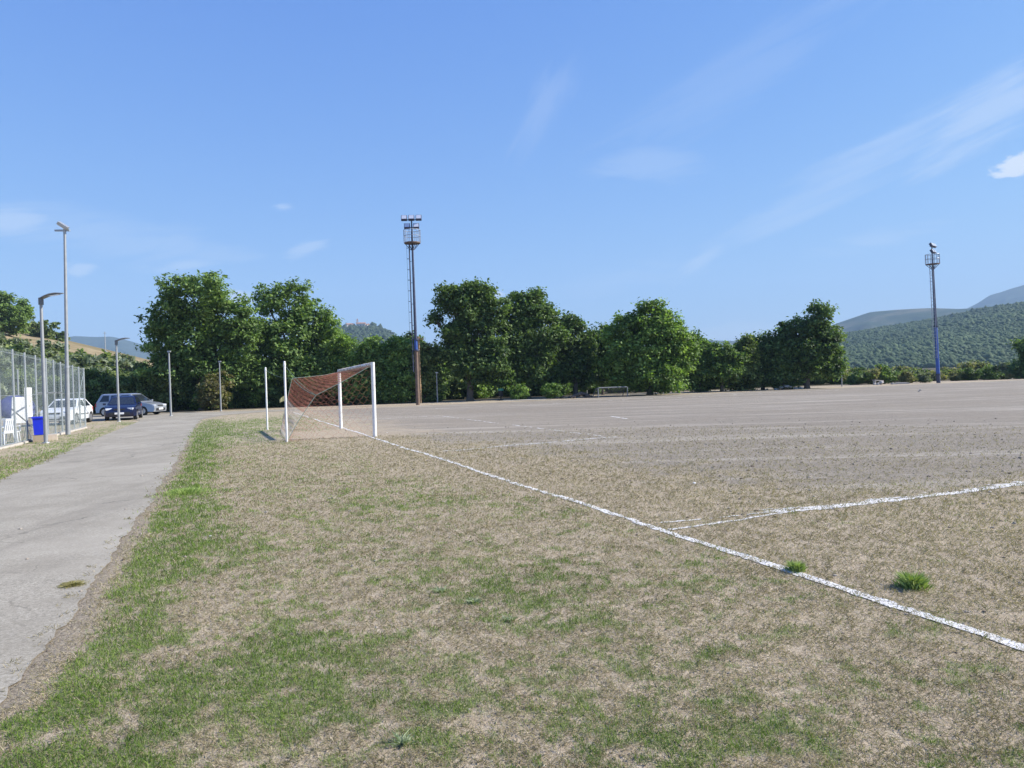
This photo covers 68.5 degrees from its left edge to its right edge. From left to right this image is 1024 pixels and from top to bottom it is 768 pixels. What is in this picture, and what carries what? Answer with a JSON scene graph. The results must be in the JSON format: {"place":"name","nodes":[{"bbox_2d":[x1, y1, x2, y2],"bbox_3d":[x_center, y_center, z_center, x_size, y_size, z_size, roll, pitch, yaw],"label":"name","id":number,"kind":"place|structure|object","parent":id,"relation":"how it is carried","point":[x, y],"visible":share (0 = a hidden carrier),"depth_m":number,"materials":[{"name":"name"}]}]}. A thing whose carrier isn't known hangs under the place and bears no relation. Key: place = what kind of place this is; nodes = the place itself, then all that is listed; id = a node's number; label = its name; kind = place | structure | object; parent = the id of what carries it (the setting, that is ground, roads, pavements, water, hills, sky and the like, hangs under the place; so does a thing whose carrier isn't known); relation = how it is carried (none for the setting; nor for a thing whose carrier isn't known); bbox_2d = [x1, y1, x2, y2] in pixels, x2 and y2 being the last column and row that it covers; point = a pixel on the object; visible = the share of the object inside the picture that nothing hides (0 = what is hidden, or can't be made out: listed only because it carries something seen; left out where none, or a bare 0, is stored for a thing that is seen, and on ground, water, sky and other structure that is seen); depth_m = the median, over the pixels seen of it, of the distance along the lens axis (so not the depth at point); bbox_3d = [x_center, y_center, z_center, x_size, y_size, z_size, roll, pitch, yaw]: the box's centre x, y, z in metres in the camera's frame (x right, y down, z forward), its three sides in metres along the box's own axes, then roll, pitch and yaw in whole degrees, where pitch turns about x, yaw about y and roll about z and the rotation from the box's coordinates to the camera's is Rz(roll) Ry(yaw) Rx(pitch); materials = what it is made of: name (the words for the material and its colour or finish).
{"place":"outdoors","nodes":[
{"label":"outdoors","id":0,"kind":"place"},
{"bbox_2d":[1,333,152,411],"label":"hill","id":1,"kind":"structure","parent":0,"point":[88,349],"depth_m":149.20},
{"bbox_2d":[0,360,26,397],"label":"bush","id":2,"kind":"object","parent":1,"relation":"on","point":[8,364],"visible":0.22,"depth_m":74.70,"materials":[{"name":"green plant"}]},
{"bbox_2d":[4,342,30,355],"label":"bush","id":3,"kind":"object","parent":1,"relation":"on","point":[17,348],"visible":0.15,"depth_m":86.62,"materials":[{"name":"green plant"}]},
{"bbox_2d":[0,291,35,336],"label":"tree","id":4,"kind":"object","parent":1,"relation":"on","point":[14,319],"visible":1,"depth_m":135.83,"materials":[{"name":"green plant"}]},
{"bbox_2d":[7,347,45,366],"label":"bush","id":5,"kind":"object","parent":1,"relation":"on","point":[32,351],"visible":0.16,"depth_m":83.56,"materials":[{"name":"green plant"}]},
{"bbox_2d":[2,353,79,378],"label":"bush","id":6,"kind":"object","parent":1,"relation":"on","point":[61,358],"visible":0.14,"depth_m":75.88,"materials":[{"name":"green plant"}]},
{"bbox_2d":[28,316,54,336],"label":"bush","id":7,"kind":"object","parent":1,"relation":"on","point":[35,332],"visible":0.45,"depth_m":152.54,"materials":[{"name":"green plant"}]},
{"bbox_2d":[19,339,64,353],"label":"bush","id":8,"kind":"object","parent":1,"relation":"on","point":[54,347],"visible":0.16,"depth_m":100.63,"materials":[{"name":"green plant"}]},
{"bbox_2d":[43,320,61,339],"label":"bush","id":9,"kind":"object","parent":1,"relation":"on","point":[49,333],"visible":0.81,"depth_m":151.55,"materials":[{"name":"green plant"}]},
{"bbox_2d":[47,353,91,375],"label":"bush","id":10,"kind":"object","parent":1,"relation":"on","point":[84,360],"visible":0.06,"depth_m":80.77,"materials":[{"name":"green plant"}]},
{"bbox_2d":[77,353,107,367],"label":"bush","id":11,"kind":"object","parent":1,"relation":"on","point":[94,360],"visible":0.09,"depth_m":86.02,"materials":[{"name":"green plant"}]},
{"bbox_2d":[108,353,140,372],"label":"bush","id":12,"kind":"object","parent":1,"relation":"on","point":[125,360],"visible":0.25,"depth_m":91.34,"materials":[{"name":"green plant"}]},
{"bbox_2d":[68,336,159,359],"bbox_3d":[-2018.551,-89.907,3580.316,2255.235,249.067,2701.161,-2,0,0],"label":"mountain","id":13,"kind":"structure","parent":0,"point":[125,346],"depth_m":3292.01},
{"bbox_2d":[0,409,299,702],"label":"road","id":14,"kind":"structure","parent":0,"point":[67,512],"depth_m":10.96,"materials":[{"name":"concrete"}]},
{"bbox_2d":[55,580,89,589],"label":"weed tuft","id":15,"kind":"object","parent":14,"relation":"on","point":[72,583],"visible":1,"depth_m":7.06,"materials":[{"name":"green plant"}]},
{"bbox_2d":[103,395,142,420],"bbox_3d":[-24.020,1.459,46.569,2.070,1.436,4.126,-2,1,-20],"label":"parked car","id":16,"kind":"object","parent":14,"relation":"on","point":[130,406],"visible":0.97,"depth_m":45.38,"materials":[{"name":"blue metal"}]},
{"bbox_2d":[95,393,165,415],"bbox_3d":[-26.829,1.431,53.006,4.426,1.556,2.070,-2,0,6],"label":"parked car","id":17,"kind":"object","parent":14,"relation":"on","point":[151,405],"visible":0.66,"depth_m":52.42,"materials":[{"name":"silver metal"}]},
{"bbox_2d":[0,366,1023,767],"bbox_3d":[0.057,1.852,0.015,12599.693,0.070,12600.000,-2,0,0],"label":"ground","id":18,"kind":"structure","parent":0,"point":[954,406],"depth_m":6.98,"materials":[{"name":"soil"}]},
{"bbox_2d":[2,418,13,444],"bbox_3d":[-17.946,1.694,26.605,0.572,0.940,0.520,-2,0,11],"label":"plastic chair","id":19,"kind":"object","parent":18,"relation":"on","point":[5,431],"visible":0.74,"depth_m":26.53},
{"bbox_2d":[1,395,35,418],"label":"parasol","id":20,"kind":"object","parent":18,"relation":"on","point":[8,400],"visible":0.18,"depth_m":31.06,"materials":[{"name":"blue fabric"}]},
{"bbox_2d":[9,397,31,439],"bbox_3d":[-19.442,1.350,29.718,0.627,1.678,0.620,-1,1,32],"label":"folding table","id":21,"kind":"object","parent":18,"relation":"on","point":[17,407],"visible":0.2,"depth_m":29.68,"materials":[{"name":"white plastic"}]},
{"bbox_2d":[1,368,42,409],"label":"bush","id":22,"kind":"object","parent":18,"relation":"on","point":[20,381],"visible":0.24,"depth_m":66.38,"materials":[{"name":"green plant"}]},
{"bbox_2d":[33,435,43,441],"bbox_3d":[-17.459,2.010,27.800,0.400,0.254,0.460,-2,1,-30],"label":"cardboard box","id":23,"kind":"object","parent":18,"relation":"on","point":[38,438],"visible":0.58,"depth_m":27.60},
{"bbox_2d":[31,416,42,434],"bbox_3d":[-17.473,1.539,27.797,0.460,0.660,0.540,-2,1,-30],"label":"bin","id":24,"kind":"object","parent":23,"relation":"on","point":[38,425],"visible":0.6,"depth_m":27.59,"materials":[{"name":"blue plastic"}]},
{"bbox_2d":[0,349,86,449],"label":"sports fence","id":25,"kind":"object","parent":18,"relation":"on","point":[14,414],"visible":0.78,"depth_m":29.22,"materials":[{"name":"metal"}]},
{"bbox_2d":[24,388,32,416],"bbox_3d":[-18.131,0.693,28.219,0.082,1.120,1.009,-2,1,-19],"label":"banner","id":26,"kind":"object","parent":25,"relation":"attached to","point":[29,406],"visible":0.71,"depth_m":28.20,"materials":[{"name":"white fabric"}]},
{"bbox_2d":[38,292,63,442],"bbox_3d":[-16.463,-0.551,26.970,1.022,5.425,0.327,-2,0,8],"label":"lamp post","id":27,"kind":"object","parent":18,"relation":"on","point":[44,398],"visible":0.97,"depth_m":26.98,"materials":[{"name":"grey metal"}]},
{"bbox_2d":[34,375,74,405],"bbox_3d":[-37.680,0.800,62.919,4.393,3.347,3.978,-1,1,45],"label":"bush","id":28,"kind":"object","parent":18,"relation":"on","point":[52,398],"visible":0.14,"depth_m":61.98,"materials":[{"name":"green plant"}]},
{"bbox_2d":[54,221,70,434],"bbox_3d":[-18.912,-2.353,31.845,0.621,9.100,0.394,-2,0,-16],"label":"floodlight pole","id":29,"kind":"object","parent":18,"relation":"on","point":[66,366],"visible":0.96,"depth_m":31.85,"materials":[{"name":"grey metal"}]},
{"bbox_2d":[47,373,82,398],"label":"bush","id":30,"kind":"object","parent":18,"relation":"on","point":[51,386],"visible":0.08,"depth_m":61.17,"materials":[{"name":"green plant"}]},
{"bbox_2d":[40,398,92,423],"bbox_3d":[-25.117,1.536,42.495,1.990,1.416,3.926,-2,0,-12],"label":"parked car","id":31,"kind":"object","parent":18,"relation":"on","point":[89,412],"visible":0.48,"depth_m":41.99,"materials":[{"name":"white metal"}]},
{"bbox_2d":[62,367,107,411],"bbox_3d":[-34.612,0.507,61.247,3.449,3.785,3.575,-1,1,35],"label":"bush","id":32,"kind":"object","parent":18,"relation":"on","point":[94,396],"visible":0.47,"depth_m":60.65,"materials":[{"name":"green plant"}]},
{"bbox_2d":[85,367,131,411],"bbox_3d":[-34.128,0.424,63.056,4.357,3.892,4.290,-1,1,42],"label":"bush","id":33,"kind":"object","parent":18,"relation":"on","point":[109,375],"visible":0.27,"depth_m":62.17,"materials":[{"name":"green plant"}]},
{"bbox_2d":[115,338,129,421],"bbox_3d":[-22.480,-0.234,43.492,0.868,4.886,0.327,-2,0,-10],"label":"lamp post","id":34,"kind":"object","parent":18,"relation":"on","point":[117,382],"visible":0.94,"depth_m":43.39,"materials":[{"name":"grey metal"}]},
{"bbox_2d":[105,376,147,393],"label":"bush","id":35,"kind":"object","parent":18,"relation":"on","point":[126,386],"visible":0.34,"depth_m":60.79,"materials":[{"name":"green plant"}]},
{"bbox_2d":[123,362,149,392],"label":"bush","id":36,"kind":"object","parent":18,"relation":"on","point":[141,378],"visible":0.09,"depth_m":61.02,"materials":[{"name":"green plant"}]},
{"bbox_2d":[135,379,178,410],"bbox_3d":[-28.819,0.609,61.485,3.777,3.217,3.836,-2,0,14],"label":"bush","id":37,"kind":"object","parent":18,"relation":"on","point":[153,389],"visible":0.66,"depth_m":60.60,"materials":[{"name":"green plant"}]},
{"bbox_2d":[167,351,172,415],"bbox_3d":[-22.537,-0.013,49.550,0.258,4.347,0.255,-2,0,0],"label":"lamp post","id":38,"kind":"object","parent":18,"relation":"on","point":[170,401],"visible":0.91,"depth_m":49.50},
{"bbox_2d":[146,363,195,410],"bbox_3d":[-27.405,0.175,61.152,4.562,4.004,4.131,-2,1,-37],"label":"bush","id":39,"kind":"object","parent":18,"relation":"on","point":[182,390],"visible":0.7,"depth_m":60.13,"materials":[{"name":"green plant"}]},
{"bbox_2d":[167,364,196,409],"bbox_3d":[-26.670,0.137,62.074,3.769,4.030,3.636,-2,1,-41],"label":"bush","id":40,"kind":"object","parent":18,"relation":"on","point":[193,385],"visible":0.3,"depth_m":60.94,"materials":[{"name":"green plant"}]},
{"bbox_2d":[147,486,221,500],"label":"weed tuft","id":41,"kind":"object","parent":18,"relation":"on","point":[181,491],"visible":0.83,"depth_m":12.92,"materials":[{"name":"green plant"}]},
{"bbox_2d":[131,270,266,409],"bbox_3d":[-25.527,-3.477,61.549,11.343,11.353,7.592,-2,0,0],"label":"tree","id":42,"kind":"object","parent":18,"relation":"on","point":[217,337],"visible":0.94,"depth_m":60.04,"materials":[{"name":"green plant"}]},
{"bbox_2d":[191,369,235,409],"bbox_3d":[-23.257,0.465,58.531,3.087,3.204,2.923,-2,0,7],"label":"bush","id":43,"kind":"object","parent":18,"relation":"on","point":[208,391],"visible":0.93,"depth_m":58.09,"materials":[{"name":"green plant"}]},
{"bbox_2d":[234,383,254,407],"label":"bush","id":44,"kind":"object","parent":18,"relation":"on","point":[238,401],"visible":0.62,"depth_m":62.57,"materials":[{"name":"green plant"}]},
{"bbox_2d":[240,378,268,407],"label":"bush","id":45,"kind":"object","parent":18,"relation":"on","point":[253,398],"visible":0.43,"depth_m":62.21,"materials":[{"name":"green plant"}]},
{"bbox_2d":[264,367,282,429],"bbox_3d":[-9.348,0.609,30.234,1.901,2.619,0.084,-1,1,39],"label":"net post","id":46,"kind":"object","parent":18,"relation":"on","point":[265,370],"visible":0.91,"depth_m":30.78,"materials":[{"name":"metal"}]},
{"bbox_2d":[260,379,294,406],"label":"bush","id":47,"kind":"object","parent":18,"relation":"on","point":[273,397],"visible":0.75,"depth_m":62.17,"materials":[{"name":"green plant"}]},
{"bbox_2d":[235,276,344,405],"bbox_3d":[-18.752,-3.609,64.092,9.880,11.163,7.114,-2,0,0],"label":"tree","id":48,"kind":"object","parent":18,"relation":"on","point":[312,351],"visible":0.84,"depth_m":62.76,"materials":[{"name":"green plant"}]},
{"bbox_2d":[283,361,313,441],"bbox_3d":[-6.827,0.573,24.255,1.003,2.637,0.082,-2,1,-28],"label":"net post","id":49,"kind":"object","parent":18,"relation":"on","point":[285,393],"visible":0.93,"depth_m":24.02,"materials":[{"name":"metal"}]},
{"bbox_2d":[287,370,324,404],"bbox_3d":[-17.585,0.355,64.295,3.888,3.008,3.426,-2,1,20],"label":"bush","id":50,"kind":"object","parent":18,"relation":"on","point":[319,397],"visible":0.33,"depth_m":63.33,"materials":[{"name":"green plant"}]},
{"bbox_2d":[306,379,336,404],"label":"bush","id":51,"kind":"object","parent":18,"relation":"on","point":[327,400],"visible":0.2,"depth_m":64.30,"materials":[{"name":"green plant"}]},
{"bbox_2d":[281,362,376,440],"bbox_3d":[-7.048,0.591,27.236,2.957,2.564,5.760,-2,1,-24],"label":"football goal","id":52,"kind":"object","parent":18,"relation":"on","point":[358,368],"visible":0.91,"depth_m":26.39,"materials":[{"name":"white paint"}]},
{"bbox_2d":[317,331,382,404],"bbox_3d":[-13.457,-1.273,63.050,5.446,6.186,4.505,-2,0,0],"label":"tree","id":53,"kind":"object","parent":18,"relation":"on","point":[345,358],"visible":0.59,"depth_m":62.03,"materials":[{"name":"green plant"}]},
{"bbox_2d":[345,334,400,403],"bbox_3d":[-11.484,-1.234,62.851,4.904,5.993,4.448,-2,0,0],"label":"tree","id":54,"kind":"object","parent":18,"relation":"on","point":[368,359],"visible":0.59,"depth_m":62.07,"materials":[{"name":"green plant"}]},
{"bbox_2d":[370,333,427,402],"bbox_3d":[-9.430,-1.312,63.180,4.919,6.018,4.830,-2,0,0],"label":"tree","id":55,"kind":"object","parent":18,"relation":"on","point":[396,361],"visible":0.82,"depth_m":62.34,"materials":[{"name":"green plant"}]},
{"bbox_2d":[384,728,414,748],"bbox_3d":[-0.567,1.795,3.813,0.169,0.052,0.167,-2,0,0],"label":"weed rosette","id":56,"kind":"object","parent":18,"relation":"on","point":[401,740],"visible":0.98,"depth_m":3.81,"materials":[{"name":"green plant"}]},
{"bbox_2d":[401,215,421,404],"bbox_3d":[-7.312,-5.522,56.552,1.534,14.314,1.252,-2,0,0],"label":"floodlight mast","id":57,"kind":"object","parent":18,"relation":"on","point":[412,243],"visible":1,"depth_m":56.46,"materials":[{"name":"grey metal"}]},
{"bbox_2d":[417,337,423,402],"bbox_3d":[-7.501,-1.119,60.991,0.900,5.450,0.217,-2,0,0],"label":"utility pole","id":58,"kind":"object","parent":18,"relation":"on","point":[419,367],"visible":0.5,"depth_m":60.91,"materials":[{"name":"brown wood"}]},
{"bbox_2d":[403,342,446,401],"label":"tree","id":59,"kind":"object","parent":18,"relation":"on","point":[428,384],"visible":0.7,"depth_m":62.47,"materials":[{"name":"green plant"}]},
{"bbox_2d":[444,375,465,399],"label":"bush","id":60,"kind":"object","parent":18,"relation":"on","point":[457,391],"visible":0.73,"depth_m":68.73,"materials":[{"name":"green plant"}]},
{"bbox_2d":[422,276,517,400],"bbox_3d":[-3.413,-3.832,63.172,8.264,10.687,5.535,-2,0,0],"label":"tree","id":61,"kind":"object","parent":18,"relation":"on","point":[470,354],"visible":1,"depth_m":62.10,"materials":[{"name":"green plant"}]},
{"bbox_2d":[463,383,489,398],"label":"bush","id":62,"kind":"object","parent":18,"relation":"on","point":[479,391],"visible":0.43,"depth_m":68.63,"materials":[{"name":"green plant"}]},
{"bbox_2d":[486,379,502,397],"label":"bush","id":63,"kind":"object","parent":18,"relation":"on","point":[493,393],"visible":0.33,"depth_m":70.41,"materials":[{"name":"green plant"}]},
{"bbox_2d":[378,439,638,521],"bbox_3d":[-1.361,1.731,16.663,0.203,0.019,15.822,-2,1,-22],"label":"pitch marking","id":64,"kind":"object","parent":18,"relation":"on","point":[602,510],"visible":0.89,"depth_m":12.43,"materials":[{"name":"paint"}]},
{"bbox_2d":[496,374,521,396],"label":"bush","id":65,"kind":"object","parent":18,"relation":"on","point":[506,392],"visible":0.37,"depth_m":70.85,"materials":[{"name":"green plant"}]},
{"bbox_2d":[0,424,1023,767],"bbox_3d":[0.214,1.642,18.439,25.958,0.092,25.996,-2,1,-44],"label":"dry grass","id":66,"kind":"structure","parent":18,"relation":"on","point":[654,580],"depth_m":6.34,"materials":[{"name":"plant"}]},
{"bbox_2d":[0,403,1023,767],"bbox_3d":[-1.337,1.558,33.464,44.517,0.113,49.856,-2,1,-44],"label":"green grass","id":67,"kind":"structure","parent":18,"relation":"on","point":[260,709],"depth_m":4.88,"materials":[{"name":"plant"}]},
{"bbox_2d":[508,382,530,399],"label":"bush","id":68,"kind":"object","parent":18,"relation":"on","point":[519,392],"visible":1,"depth_m":61.71,"materials":[{"name":"green plant"}]},
{"bbox_2d":[500,286,573,398],"bbox_3d":[1.634,-3.657,64.567,7.488,10.006,5.431,-2,0,0],"label":"tree","id":69,"kind":"object","parent":18,"relation":"on","point":[535,346],"visible":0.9,"depth_m":63.65,"materials":[{"name":"green plant"}]},
{"bbox_2d":[539,382,565,398],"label":"bush","id":70,"kind":"object","parent":18,"relation":"on","point":[549,389],"visible":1,"depth_m":61.64,"materials":[{"name":"green plant"}]},
{"bbox_2d":[553,310,602,396],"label":"tree","id":71,"kind":"object","parent":18,"relation":"on","point":[583,345],"visible":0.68,"depth_m":65.48,"materials":[{"name":"green plant"}]},
{"bbox_2d":[586,321,617,394],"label":"tree","id":72,"kind":"object","parent":18,"relation":"on","point":[601,379],"visible":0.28,"depth_m":68.37,"materials":[{"name":"green plant"}]},
{"bbox_2d":[592,386,627,397],"bbox_3d":[8.080,0.649,61.886,2.694,0.850,1.384,-2,0,-12],"label":"training goal","id":73,"kind":"object","parent":18,"relation":"on","point":[624,387],"visible":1,"depth_m":61.81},
{"bbox_2d":[595,297,709,394],"bbox_3d":[11.846,-3.197,64.303,10.018,8.469,6.224,-2,0,0],"label":"tree","id":74,"kind":"object","parent":18,"relation":"on","point":[640,341],"visible":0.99,"depth_m":62.88,"materials":[{"name":"green plant"}]},
{"bbox_2d":[683,329,719,391],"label":"tree","id":75,"kind":"object","parent":18,"relation":"on","point":[698,383],"visible":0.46,"depth_m":68.61,"materials":[{"name":"green plant"}]},
{"bbox_2d":[692,340,757,391],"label":"tree","id":76,"kind":"object","parent":18,"relation":"on","point":[725,362],"visible":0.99,"depth_m":67.38,"materials":[{"name":"green plant"}]},
{"bbox_2d":[670,509,803,529],"bbox_3d":[2.806,1.663,9.255,2.164,0.013,0.098,-2,1,-27],"label":"pitch marking","id":77,"kind":"object","parent":18,"relation":"on","point":[731,520],"visible":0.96,"depth_m":9.14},
{"bbox_2d":[725,332,765,390],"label":"tree","id":78,"kind":"object","parent":18,"relation":"on","point":[751,380],"visible":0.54,"depth_m":68.04,"materials":[{"name":"green plant"}]},
{"bbox_2d":[751,329,798,389],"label":"tree","id":79,"kind":"object","parent":18,"relation":"on","point":[763,339],"visible":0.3,"depth_m":69.23,"materials":[{"name":"green plant"}]},
{"bbox_2d":[759,330,807,389],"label":"tree","id":80,"kind":"object","parent":18,"relation":"on","point":[778,374],"visible":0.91,"depth_m":68.45,"materials":[{"name":"green plant"}]},
{"bbox_2d":[782,560,807,573],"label":"weed tuft","id":81,"kind":"object","parent":18,"relation":"on","point":[796,566],"visible":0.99,"depth_m":6.79,"materials":[{"name":"green plant"}]},
{"bbox_2d":[772,298,851,388],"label":"tree","id":82,"kind":"object","parent":18,"relation":"on","point":[818,337],"visible":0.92,"depth_m":68.28,"materials":[{"name":"green plant"}]},
{"bbox_2d":[633,521,1023,650],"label":"pitch marking","id":83,"kind":"object","parent":18,"relation":"on","point":[1005,641],"visible":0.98,"depth_m":6.04,"materials":[{"name":"paint"}]},
{"bbox_2d":[843,367,877,384],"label":"bush","id":84,"kind":"object","parent":18,"relation":"on","point":[857,377],"visible":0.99,"depth_m":78.45,"materials":[{"name":"green plant"}]},
{"bbox_2d":[863,366,884,383],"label":"bush","id":85,"kind":"object","parent":18,"relation":"on","point":[876,373],"visible":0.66,"depth_m":78.32,"materials":[{"name":"green plant"}]},
{"bbox_2d":[874,363,900,383],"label":"bush","id":86,"kind":"object","parent":18,"relation":"on","point":[886,375],"visible":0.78,"depth_m":78.54,"materials":[{"name":"green plant"}]},
{"bbox_2d":[763,481,1021,511],"bbox_3d":[8.063,1.486,11.519,10.308,0.023,0.416,-2,1,-21],"label":"pitch marking","id":87,"kind":"object","parent":18,"relation":"on","point":[886,498],"visible":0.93,"depth_m":10.33,"materials":[{"name":"paint"}]},
{"bbox_2d":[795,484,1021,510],"bbox_3d":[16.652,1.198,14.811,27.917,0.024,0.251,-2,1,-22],"label":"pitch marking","id":88,"kind":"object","parent":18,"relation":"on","point":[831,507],"visible":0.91,"depth_m":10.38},
{"bbox_2d":[898,370,918,382],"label":"bush","id":89,"kind":"object","parent":18,"relation":"on","point":[906,376],"visible":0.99,"depth_m":78.65,"materials":[{"name":"green plant"}]},
{"bbox_2d":[891,569,934,592],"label":"weed tuft","id":90,"kind":"object","parent":18,"relation":"on","point":[915,582],"visible":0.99,"depth_m":6.16,"materials":[{"name":"green plant"}]},
{"bbox_2d":[917,372,931,382],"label":"bush","id":91,"kind":"object","parent":18,"relation":"on","point":[924,377],"visible":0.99,"depth_m":78.76,"materials":[{"name":"green plant"}]},
{"bbox_2d":[925,243,940,382],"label":"floodlight mast","id":92,"kind":"object","parent":18,"relation":"on","point":[935,326],"visible":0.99,"depth_m":75.33,"materials":[{"name":"metal"}]},
{"bbox_2d":[948,370,963,380],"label":"bush","id":93,"kind":"object","parent":18,"relation":"on","point":[955,376],"visible":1,"depth_m":82.66,"materials":[{"name":"green plant"}]},
{"bbox_2d":[957,367,982,379],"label":"bush","id":94,"kind":"object","parent":18,"relation":"on","point":[969,374],"visible":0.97,"depth_m":82.52,"materials":[{"name":"green plant"}]},
{"bbox_2d":[978,364,1002,379],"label":"bush","id":95,"kind":"object","parent":18,"relation":"on","point":[989,372],"visible":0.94,"depth_m":82.59,"materials":[{"name":"green plant"}]},
{"bbox_2d":[1005,336,1023,366],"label":"tree","id":96,"kind":"object","parent":18,"relation":"on","point":[1018,345],"visible":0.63,"depth_m":84.40,"materials":[{"name":"green plant"}]},
{"bbox_2d":[1008,362,1023,378],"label":"bush","id":97,"kind":"object","parent":18,"relation":"on","point":[1016,370],"visible":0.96,"depth_m":82.82,"materials":[{"name":"green plant"}]},
{"bbox_2d":[0,0,1023,357],"label":"sky","id":98,"kind":"structure","parent":0,"point":[740,165],"materials":[{"name":"blue"}]},
{"bbox_2d":[832,307,983,333],"bbox_3d":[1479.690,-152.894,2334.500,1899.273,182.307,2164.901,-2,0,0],"label":"hill","id":99,"kind":"structure","parent":0,"point":[869,320],"depth_m":2229.73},
{"bbox_2d":[969,285,1023,307],"bbox_3d":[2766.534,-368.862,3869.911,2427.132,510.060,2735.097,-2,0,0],"label":"mountain","id":100,"kind":"structure","parent":0,"point":[1013,295],"depth_m":3793.68,"materials":[{"name":"blue"}]},
{"bbox_3d":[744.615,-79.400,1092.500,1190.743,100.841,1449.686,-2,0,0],"label":"hill","id":101,"kind":"structure","parent":0,"visible":0},
{"bbox_2d":[839,301,1023,369],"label":"forest","id":102,"kind":"object","parent":101,"relation":"on","point":[985,333],"visible":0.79,"depth_m":626.55,"materials":[{"name":"plant"}]},
{"bbox_3d":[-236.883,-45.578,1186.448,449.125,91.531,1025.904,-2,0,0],"label":"hill","id":103,"kind":"structure","parent":0,"visible":0},
{"bbox_2d":[337,322,403,354],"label":"forest","id":104,"kind":"object","parent":103,"relation":"on","point":[374,329],"visible":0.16,"depth_m":1154.69,"materials":[{"name":"plant"}]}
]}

